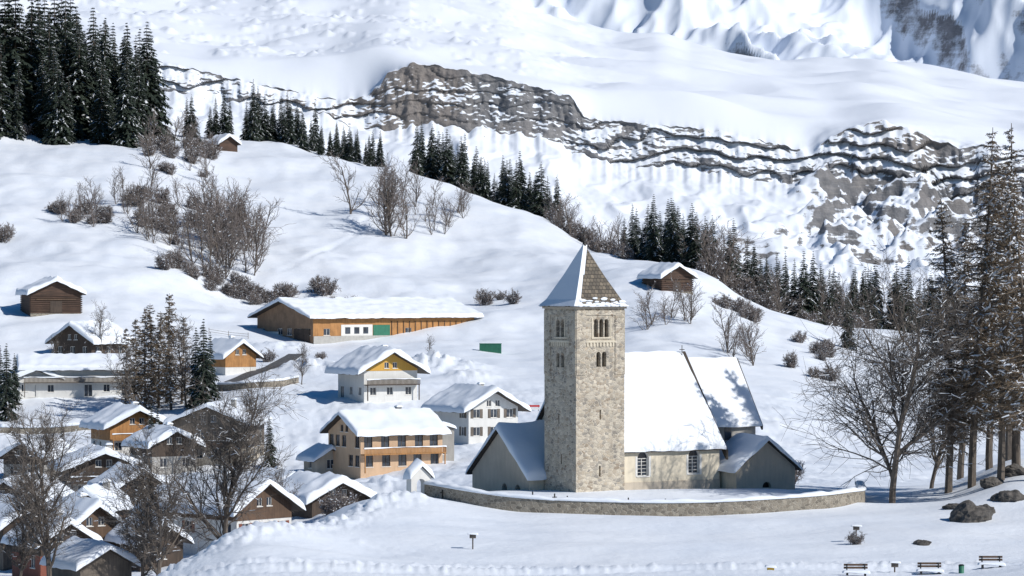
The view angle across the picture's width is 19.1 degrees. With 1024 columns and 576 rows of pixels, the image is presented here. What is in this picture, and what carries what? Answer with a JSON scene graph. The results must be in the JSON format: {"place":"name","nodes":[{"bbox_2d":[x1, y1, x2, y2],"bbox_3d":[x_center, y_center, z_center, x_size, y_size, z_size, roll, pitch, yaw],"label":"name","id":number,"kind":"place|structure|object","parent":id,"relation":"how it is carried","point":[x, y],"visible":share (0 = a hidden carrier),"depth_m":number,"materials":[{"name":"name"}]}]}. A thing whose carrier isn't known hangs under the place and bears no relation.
{"place":"outdoors","nodes":[
{"label":"outdoors","id":0,"kind":"place"},
{"bbox_2d":[216,354,300,390],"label":"road","id":1,"kind":"structure","parent":0,"point":[284,359],"depth_m":551.48,"materials":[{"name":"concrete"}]},
{"bbox_2d":[0,133,1023,575],"bbox_3d":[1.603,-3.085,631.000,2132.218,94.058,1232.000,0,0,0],"label":"snow ground","id":2,"kind":"structure","parent":0,"point":[392,527],"depth_m":562.71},
{"bbox_2d":[0,224,13,242],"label":"bare shrub","id":3,"kind":"object","parent":2,"relation":"on","point":[5,235],"visible":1,"depth_m":684.96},
{"bbox_2d":[0,346,21,421],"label":"spruce tree","id":4,"kind":"object","parent":2,"relation":"on","point":[7,400],"visible":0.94,"depth_m":504.71,"materials":[{"name":"green plant"}]},
{"bbox_2d":[0,493,28,570],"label":"chalet","id":5,"kind":"object","parent":2,"relation":"on","point":[4,556],"visible":0.05,"depth_m":340.22,"materials":[{"name":"grey wood"}]},
{"bbox_2d":[8,353,23,404],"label":"spruce tree","id":6,"kind":"object","parent":2,"relation":"on","point":[15,384],"visible":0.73,"depth_m":519.66,"materials":[{"name":"green plant"}]},
{"bbox_2d":[0,470,63,575],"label":"bare tree","id":7,"kind":"object","parent":2,"relation":"on","point":[23,555],"visible":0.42,"depth_m":299.88,"materials":[{"name":"brown plant"}]},
{"bbox_2d":[1,370,63,398],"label":"villa annex","id":8,"kind":"object","parent":2,"relation":"on","point":[31,388],"visible":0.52,"depth_m":525.69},
{"bbox_2d":[0,471,73,501],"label":"chalet","id":9,"kind":"object","parent":2,"relation":"on","point":[5,490],"visible":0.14,"depth_m":389.66,"materials":[{"name":"grey paint"}]},
{"bbox_2d":[0,436,77,477],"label":"chalet","id":10,"kind":"object","parent":2,"relation":"on","point":[3,452],"visible":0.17,"depth_m":443.01,"materials":[{"name":"grey paint"}]},
{"bbox_2d":[0,425,90,433],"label":"masonry","id":11,"kind":"object","parent":2,"relation":"on","point":[73,428],"visible":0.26,"depth_m":491.70,"materials":[{"name":"stone"}]},
{"bbox_2d":[15,276,86,316],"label":"log barn","id":12,"kind":"structure","parent":2,"relation":"on","point":[46,295],"depth_m":600.06,"materials":[{"name":"brown wood"}]},
{"bbox_2d":[0,510,102,575],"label":"chalet","id":13,"kind":"object","parent":2,"relation":"on","point":[35,568],"visible":0.3,"depth_m":319.40,"materials":[{"name":"wood"}]},
{"bbox_2d":[0,398,103,575],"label":"bare tree","id":14,"kind":"object","parent":2,"relation":"on","point":[43,519],"visible":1,"depth_m":294.95,"materials":[{"name":"brown plant"}]},
{"bbox_2d":[15,351,139,398],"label":"villa","id":15,"kind":"object","parent":2,"relation":"on","point":[84,374],"visible":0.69,"depth_m":527.52,"materials":[{"name":"white paint"}]},
{"bbox_2d":[47,492,118,544],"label":"chalet","id":16,"kind":"object","parent":2,"relation":"on","point":[91,509],"visible":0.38,"depth_m":335.02,"materials":[{"name":"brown wood"}]},
{"bbox_2d":[44,166,130,226],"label":"bare thicket","id":17,"kind":"object","parent":2,"relation":"on","point":[100,212],"visible":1,"depth_m":714.82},
{"bbox_2d":[0,0,178,147],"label":"spruce forest","id":18,"kind":"object","parent":2,"relation":"on","point":[61,89],"visible":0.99,"depth_m":857.82,"materials":[{"name":"green plant"}]},
{"bbox_2d":[45,319,133,353],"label":"chalet","id":19,"kind":"object","parent":2,"relation":"on","point":[75,338],"visible":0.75,"depth_m":562.23,"materials":[{"name":"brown wood"}]},
{"bbox_2d":[39,535,140,575],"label":"chalet","id":20,"kind":"object","parent":2,"relation":"on","point":[89,557],"visible":0.93,"depth_m":300.30,"materials":[{"name":"grey wood"}]},
{"bbox_2d":[47,443,148,491],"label":"chalet","id":21,"kind":"object","parent":2,"relation":"on","point":[107,455],"visible":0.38,"depth_m":419.33,"materials":[{"name":"grey paint"}]},
{"bbox_2d":[71,478,132,516],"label":"chalet","id":22,"kind":"object","parent":2,"relation":"on","point":[94,490],"visible":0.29,"depth_m":370.05,"materials":[{"name":"white paint"}]},
{"bbox_2d":[84,300,121,352],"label":"bare tree","id":23,"kind":"object","parent":2,"relation":"on","point":[100,325],"visible":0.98,"depth_m":559.77,"materials":[{"name":"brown plant"}]},
{"bbox_2d":[99,329,142,403],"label":"bare tree","id":24,"kind":"object","parent":2,"relation":"on","point":[126,377],"visible":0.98,"depth_m":503.38,"materials":[{"name":"brown plant"}]},
{"bbox_2d":[79,401,166,454],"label":"chalet","id":25,"kind":"object","parent":2,"relation":"on","point":[115,422],"visible":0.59,"depth_m":457.71,"materials":[{"name":"white paint"}]},
{"bbox_2d":[112,328,138,403],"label":"larch tree","id":26,"kind":"object","parent":2,"relation":"on","point":[126,347],"visible":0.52,"depth_m":518.14,"materials":[{"name":"brown plant"}]},
{"bbox_2d":[87,460,168,513],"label":"chalet","id":27,"kind":"object","parent":2,"relation":"on","point":[97,479],"visible":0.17,"depth_m":402.86,"materials":[{"name":"beige paint"}]},
{"bbox_2d":[118,319,150,405],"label":"larch tree","id":28,"kind":"object","parent":2,"relation":"on","point":[135,355],"visible":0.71,"depth_m":511.97,"materials":[{"name":"brown plant"}]},
{"bbox_2d":[72,153,202,248],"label":"bare thicket","id":29,"kind":"object","parent":2,"relation":"on","point":[140,196],"visible":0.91,"depth_m":717.32,"materials":[{"name":"brown plant"}]},
{"bbox_2d":[105,486,173,575],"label":"bare tree","id":30,"kind":"object","parent":2,"relation":"on","point":[141,560],"visible":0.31,"depth_m":299.39,"materials":[{"name":"brown plant"}]},
{"bbox_2d":[124,309,167,409],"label":"larch tree","id":31,"kind":"object","parent":2,"relation":"on","point":[144,376],"visible":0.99,"depth_m":507.91,"materials":[{"name":"brown plant"}]},
{"bbox_2d":[94,415,200,575],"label":"bare tree","id":32,"kind":"object","parent":2,"relation":"on","point":[143,475],"visible":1,"depth_m":285.85,"materials":[{"name":"brown plant"}]},
{"bbox_2d":[104,515,193,571],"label":"chalet","id":33,"kind":"object","parent":2,"relation":"on","point":[175,557],"visible":0.31,"depth_m":329.74,"materials":[{"name":"brown wood"}]},
{"bbox_2d":[138,305,164,398],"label":"larch tree","id":34,"kind":"object","parent":2,"relation":"on","point":[151,332],"visible":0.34,"depth_m":519.60,"materials":[{"name":"brown plant"}]},
{"bbox_2d":[140,311,177,407],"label":"larch tree","id":35,"kind":"object","parent":2,"relation":"on","point":[159,338],"visible":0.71,"depth_m":511.94,"materials":[{"name":"brown plant"}]},
{"bbox_2d":[121,422,204,474],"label":"chalet","id":36,"kind":"object","parent":2,"relation":"on","point":[166,436],"visible":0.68,"depth_m":442.43,"materials":[{"name":"grey paint"}]},
{"bbox_2d":[153,293,180,398],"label":"larch tree","id":37,"kind":"object","parent":2,"relation":"on","point":[169,299],"visible":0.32,"depth_m":517.88,"materials":[{"name":"brown plant"}]},
{"bbox_2d":[152,307,186,409],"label":"larch tree","id":38,"kind":"object","parent":2,"relation":"on","point":[168,394],"visible":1,"depth_m":505.71,"materials":[{"name":"brown plant"}]},
{"bbox_2d":[153,307,196,406],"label":"bare tree","id":39,"kind":"object","parent":2,"relation":"on","point":[181,372],"visible":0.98,"depth_m":504.92,"materials":[{"name":"brown plant"}]},
{"bbox_2d":[128,108,222,183],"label":"bare thicket","id":40,"kind":"object","parent":2,"relation":"on","point":[166,146],"visible":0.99,"depth_m":820.50,"materials":[{"name":"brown plant"}]},
{"bbox_2d":[171,317,192,403],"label":"larch tree","id":41,"kind":"object","parent":2,"relation":"on","point":[180,379],"visible":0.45,"depth_m":511.81,"materials":[{"name":"brown plant"}]},
{"bbox_2d":[182,396,209,471],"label":"bare tree","id":42,"kind":"object","parent":2,"relation":"on","point":[193,427],"visible":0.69,"depth_m":440.49,"materials":[{"name":"brown plant"}]},
{"bbox_2d":[184,328,209,408],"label":"spruce tree","id":43,"kind":"object","parent":2,"relation":"on","point":[192,393],"visible":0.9,"depth_m":502.67,"materials":[{"name":"green plant"}]},
{"bbox_2d":[185,319,219,409],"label":"spruce tree","id":44,"kind":"object","parent":2,"relation":"on","point":[202,370],"visible":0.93,"depth_m":499.71,"materials":[{"name":"green plant"}]},
{"bbox_2d":[181,88,233,137],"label":"spruce forest","id":45,"kind":"object","parent":2,"relation":"on","point":[219,126],"visible":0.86,"depth_m":894.12,"materials":[{"name":"green plant"}]},
{"bbox_2d":[202,332,222,400],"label":"spruce tree","id":46,"kind":"object","parent":2,"relation":"on","point":[210,365],"visible":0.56,"depth_m":505.88,"materials":[{"name":"green plant"}]},
{"bbox_2d":[128,354,305,551],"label":"bare tree","id":47,"kind":"object","parent":2,"relation":"on","point":[236,444],"visible":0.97,"depth_m":295.06,"materials":[{"name":"brown plant"}]},
{"bbox_2d":[163,397,273,465],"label":"chalet","id":48,"kind":"object","parent":2,"relation":"on","point":[178,420],"visible":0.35,"depth_m":447.27,"materials":[{"name":"beige paint"}]},
{"bbox_2d":[208,133,241,151],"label":"mountain hut","id":49,"kind":"object","parent":2,"relation":"on","point":[230,142],"visible":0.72,"depth_m":855.08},
{"bbox_2d":[154,247,298,304],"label":"bare thicket","id":50,"kind":"object","parent":2,"relation":"on","point":[250,293],"visible":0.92,"depth_m":660.67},
{"bbox_2d":[196,335,263,374],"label":"chalet","id":51,"kind":"object","parent":2,"relation":"on","point":[232,355],"visible":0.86,"depth_m":544.82,"materials":[{"name":"white paint"}]},
{"bbox_2d":[168,165,294,278],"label":"bare thicket","id":52,"kind":"object","parent":2,"relation":"on","point":[219,230],"visible":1,"depth_m":691.64,"materials":[{"name":"brown plant"}]},
{"bbox_2d":[158,471,305,555],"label":"chalet","id":53,"kind":"object","parent":2,"relation":"on","point":[282,503],"visible":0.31,"depth_m":346.33,"materials":[{"name":"white paint"}]},
{"bbox_2d":[217,377,298,390],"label":"masonry","id":54,"kind":"object","parent":2,"relation":"on","point":[227,387],"visible":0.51,"depth_m":516.47,"materials":[{"name":"stone"}]},
{"bbox_2d":[217,375,298,384],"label":"snow","id":55,"kind":"structure","parent":54,"relation":"on","point":[277,379],"depth_m":516.56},
{"bbox_2d":[262,414,277,467],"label":"spruce tree","id":56,"kind":"object","parent":2,"relation":"on","point":[270,435],"visible":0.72,"depth_m":444.73,"materials":[{"name":"green plant"}]},
{"bbox_2d":[248,466,295,481],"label":"chalet","id":57,"kind":"object","parent":2,"relation":"on","point":[273,473],"visible":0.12,"depth_m":394.76,"materials":[{"name":"white paint"}]},
{"bbox_2d":[271,283,298,298],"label":"bare shrub","id":58,"kind":"object","parent":2,"relation":"on","point":[285,291],"visible":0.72,"depth_m":658.83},
{"bbox_2d":[266,459,306,512],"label":"bare tree","id":59,"kind":"object","parent":2,"relation":"on","point":[277,477],"visible":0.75,"depth_m":350.91,"materials":[{"name":"brown plant"}]},
{"bbox_2d":[291,341,312,384],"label":"bare tree","id":60,"kind":"object","parent":2,"relation":"on","point":[299,361],"visible":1,"depth_m":519.23,"materials":[{"name":"brown plant"}]},
{"bbox_2d":[239,79,385,166],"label":"spruce forest","id":61,"kind":"object","parent":2,"relation":"on","point":[257,126],"visible":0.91,"depth_m":893.24,"materials":[{"name":"green plant"}]},
{"bbox_2d":[296,442,335,473],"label":"annex","id":62,"kind":"object","parent":2,"relation":"on","point":[317,457],"visible":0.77,"depth_m":431.72,"materials":[{"name":"beige paint"}]},
{"bbox_2d":[313,278,340,296],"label":"bare shrub","id":63,"kind":"object","parent":2,"relation":"on","point":[326,287],"visible":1,"depth_m":664.28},
{"bbox_2d":[281,470,376,517],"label":"chalet","id":64,"kind":"object","parent":2,"relation":"on","point":[315,489],"visible":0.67,"depth_m":368.26,"materials":[{"name":"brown wood"}]},
{"bbox_2d":[321,490,358,517],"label":"bare shrub","id":65,"kind":"object","parent":2,"relation":"on","point":[337,503],"visible":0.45,"depth_m":344.52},
{"bbox_2d":[247,296,483,343],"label":"farm barn","id":66,"kind":"structure","parent":2,"relation":"on","point":[312,320],"depth_m":607.42,"materials":[{"name":"beige wood"}]},
{"bbox_2d":[324,345,430,402],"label":"chalet","id":67,"kind":"object","parent":2,"relation":"on","point":[381,373],"visible":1,"depth_m":495.87,"materials":[{"name":"white paint"}]},
{"bbox_2d":[328,419,441,479],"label":"walls and windows","id":68,"kind":"structure","parent":2,"relation":"on","point":[350,446],"depth_m":427.64,"materials":[{"name":"beige paint"}]},
{"bbox_2d":[320,407,445,436],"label":"roof","id":69,"kind":"structure","parent":68,"relation":"on","point":[332,423],"depth_m":430.80,"materials":[{"name":"grey paint"}]},
{"bbox_2d":[319,405,451,448],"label":"roof snow","id":70,"kind":"structure","parent":68,"relation":"on","point":[390,421],"depth_m":428.74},
{"bbox_2d":[361,447,445,472],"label":"balcony","id":71,"kind":"structure","parent":68,"relation":"attached to","point":[406,451],"depth_m":426.67,"materials":[{"name":"orange wood"}]},
{"bbox_2d":[312,150,475,238],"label":"bare thicket","id":72,"kind":"object","parent":2,"relation":"on","point":[386,194],"visible":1,"depth_m":760.71,"materials":[{"name":"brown plant"}]},
{"bbox_2d":[403,458,434,493],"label":"churchyard gate","id":73,"kind":"structure","parent":2,"relation":"on","point":[417,469],"depth_m":243.11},
{"bbox_2d":[442,421,456,460],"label":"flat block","id":74,"kind":"structure","parent":2,"relation":"on","point":[448,440],"depth_m":435.47,"materials":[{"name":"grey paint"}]},
{"bbox_2d":[433,393,517,443],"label":"walls and windows","id":75,"kind":"structure","parent":2,"relation":"on","point":[477,423],"depth_m":457.07,"materials":[{"name":"white paint"}]},
{"bbox_2d":[421,382,531,412],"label":"roof snow","id":76,"kind":"structure","parent":75,"relation":"on","point":[460,397],"depth_m":458.71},
{"bbox_2d":[473,287,495,305],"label":"bare shrub","id":77,"kind":"object","parent":2,"relation":"on","point":[483,299],"visible":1,"depth_m":654.65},
{"bbox_2d":[407,122,564,225],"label":"spruce forest","id":78,"kind":"object","parent":2,"relation":"on","point":[509,192],"visible":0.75,"depth_m":855.23,"materials":[{"name":"green plant"}]},
{"bbox_2d":[479,343,501,353],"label":"green container","id":79,"kind":"object","parent":2,"relation":"on","point":[491,347],"visible":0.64,"depth_m":583.80,"materials":[{"name":"metal"}]},
{"bbox_2d":[502,288,522,304],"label":"bare shrub","id":80,"kind":"object","parent":2,"relation":"on","point":[514,298],"visible":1,"depth_m":649.39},
{"bbox_2d":[465,228,802,491],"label":"church","id":81,"kind":"structure","parent":2,"relation":"on","point":[613,414],"depth_m":255.10,"materials":[{"name":"stone"}]},
{"bbox_2d":[424,484,864,515],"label":"masonry","id":82,"kind":"object","parent":2,"relation":"on","point":[659,509],"visible":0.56,"depth_m":235.97,"materials":[{"name":"stone"}]},
{"bbox_2d":[423,480,865,502],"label":"snow","id":83,"kind":"structure","parent":82,"relation":"on","point":[860,485],"depth_m":236.17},
{"bbox_2d":[636,262,698,293],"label":"log barn","id":84,"kind":"structure","parent":2,"relation":"on","point":[659,273],"depth_m":645.00,"materials":[{"name":"brown wood"}]},
{"bbox_2d":[627,271,766,365],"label":"bare thicket","id":85,"kind":"object","parent":2,"relation":"on","point":[747,347],"visible":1,"depth_m":600.29,"materials":[{"name":"brown plant"}]},
{"bbox_2d":[539,192,881,328],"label":"bare thicket","id":86,"kind":"object","parent":2,"relation":"on","point":[713,267],"visible":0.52,"depth_m":730.07,"materials":[{"name":"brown plant"}]},
{"bbox_2d":[621,194,887,327],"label":"spruce forest","id":87,"kind":"object","parent":2,"relation":"on","point":[653,243],"visible":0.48,"depth_m":741.51,"materials":[{"name":"green plant"}]},
{"bbox_2d":[711,291,841,381],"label":"bare thicket","id":88,"kind":"object","parent":2,"relation":"on","point":[747,310],"visible":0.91,"depth_m":625.07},
{"bbox_2d":[839,293,857,348],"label":"spruce tree","id":89,"kind":"object","parent":2,"relation":"on","point":[845,334],"visible":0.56,"depth_m":639.70,"materials":[{"name":"green plant"}]},
{"bbox_2d":[844,529,866,544],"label":"bare shrub","id":90,"kind":"object","parent":2,"relation":"on","point":[852,537],"visible":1,"depth_m":214.39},
{"bbox_2d":[842,564,869,575],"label":"park bench","id":91,"kind":"object","parent":2,"relation":"on","point":[864,571],"visible":1,"depth_m":190.90,"materials":[{"name":"brown wood"}]},
{"bbox_2d":[780,239,1023,502],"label":"bare tree","id":92,"kind":"object","parent":2,"relation":"on","point":[902,372],"visible":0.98,"depth_m":246.82,"materials":[{"name":"brown plant"}]},
{"bbox_2d":[916,562,943,574],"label":"park bench","id":93,"kind":"object","parent":2,"relation":"on","point":[938,570],"visible":1,"depth_m":192.30,"materials":[{"name":"brown wood"}]},
{"bbox_2d":[872,256,1000,340],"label":"spruce forest","id":94,"kind":"object","parent":2,"relation":"on","point":[896,290],"visible":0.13,"depth_m":762.04,"materials":[{"name":"green plant"}]},
{"bbox_2d":[908,357,982,488],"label":"bare tree","id":95,"kind":"object","parent":2,"relation":"on","point":[938,462],"visible":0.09,"depth_m":261.77,"materials":[{"name":"brown plant"}]},
{"bbox_2d":[921,220,989,479],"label":"larch tree","id":96,"kind":"object","parent":2,"relation":"on","point":[960,466],"visible":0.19,"depth_m":274.46,"materials":[{"name":"brown plant"}]},
{"bbox_2d":[914,197,998,493],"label":"larch tree","id":97,"kind":"object","parent":2,"relation":"on","point":[949,470],"visible":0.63,"depth_m":251.66,"materials":[{"name":"brown plant"}]},
{"bbox_2d":[916,128,1023,488],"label":"larch tree","id":98,"kind":"object","parent":2,"relation":"on","point":[986,232],"visible":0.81,"depth_m":249.03,"materials":[{"name":"brown plant"}]},
{"bbox_2d":[949,500,992,522],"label":"boulder","id":99,"kind":"object","parent":2,"relation":"on","point":[967,511],"visible":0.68,"depth_m":227.98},
{"bbox_2d":[955,167,1020,470],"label":"larch tree","id":100,"kind":"object","parent":2,"relation":"on","point":[988,452],"visible":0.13,"depth_m":261.57,"materials":[{"name":"brown plant"}]},
{"bbox_2d":[955,184,1022,460],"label":"larch tree","id":101,"kind":"object","parent":2,"relation":"on","point":[1008,450],"visible":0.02,"depth_m":279.80,"materials":[{"name":"brown plant"}]},
{"bbox_2d":[955,167,1023,480],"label":"larch tree","id":102,"kind":"object","parent":2,"relation":"on","point":[996,416],"visible":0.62,"depth_m":246.10,"materials":[{"name":"brown plant"}]},
{"bbox_2d":[958,123,1023,465],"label":"larch tree","id":103,"kind":"object","parent":2,"relation":"on","point":[1016,455],"visible":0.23,"depth_m":251.93,"materials":[{"name":"brown plant"}]},
{"bbox_2d":[977,556,1005,568],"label":"park bench","id":104,"kind":"object","parent":2,"relation":"on","point":[982,563],"visible":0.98,"depth_m":193.60,"materials":[{"name":"brown wood"}]},
{"bbox_2d":[980,476,1003,488],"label":"boulder","id":105,"kind":"object","parent":2,"relation":"on","point":[989,482],"visible":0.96,"depth_m":243.41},
{"bbox_2d":[973,177,1023,431],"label":"larch tree","id":106,"kind":"object","parent":2,"relation":"on","point":[1018,262],"visible":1,"depth_m":242.93,"materials":[{"name":"brown plant"}]},
{"bbox_2d":[990,489,1023,501],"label":"boulder","id":107,"kind":"object","parent":2,"relation":"on","point":[1015,495],"visible":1,"depth_m":235.35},
{"bbox_2d":[1005,463,1023,476],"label":"boulder","id":108,"kind":"object","parent":2,"relation":"on","point":[1013,469],"visible":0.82,"depth_m":247.00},
{"bbox_2d":[0,0,1023,316],"bbox_3d":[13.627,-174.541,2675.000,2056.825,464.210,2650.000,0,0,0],"label":"mountain","id":109,"kind":"structure","parent":0,"point":[832,164],"depth_m":2516.67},
{"bbox_2d":[521,0,1023,81],"bbox_3d":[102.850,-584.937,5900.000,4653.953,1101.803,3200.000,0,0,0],"label":"mountain","id":110,"kind":"structure","parent":0,"point":[984,38],"depth_m":5189.97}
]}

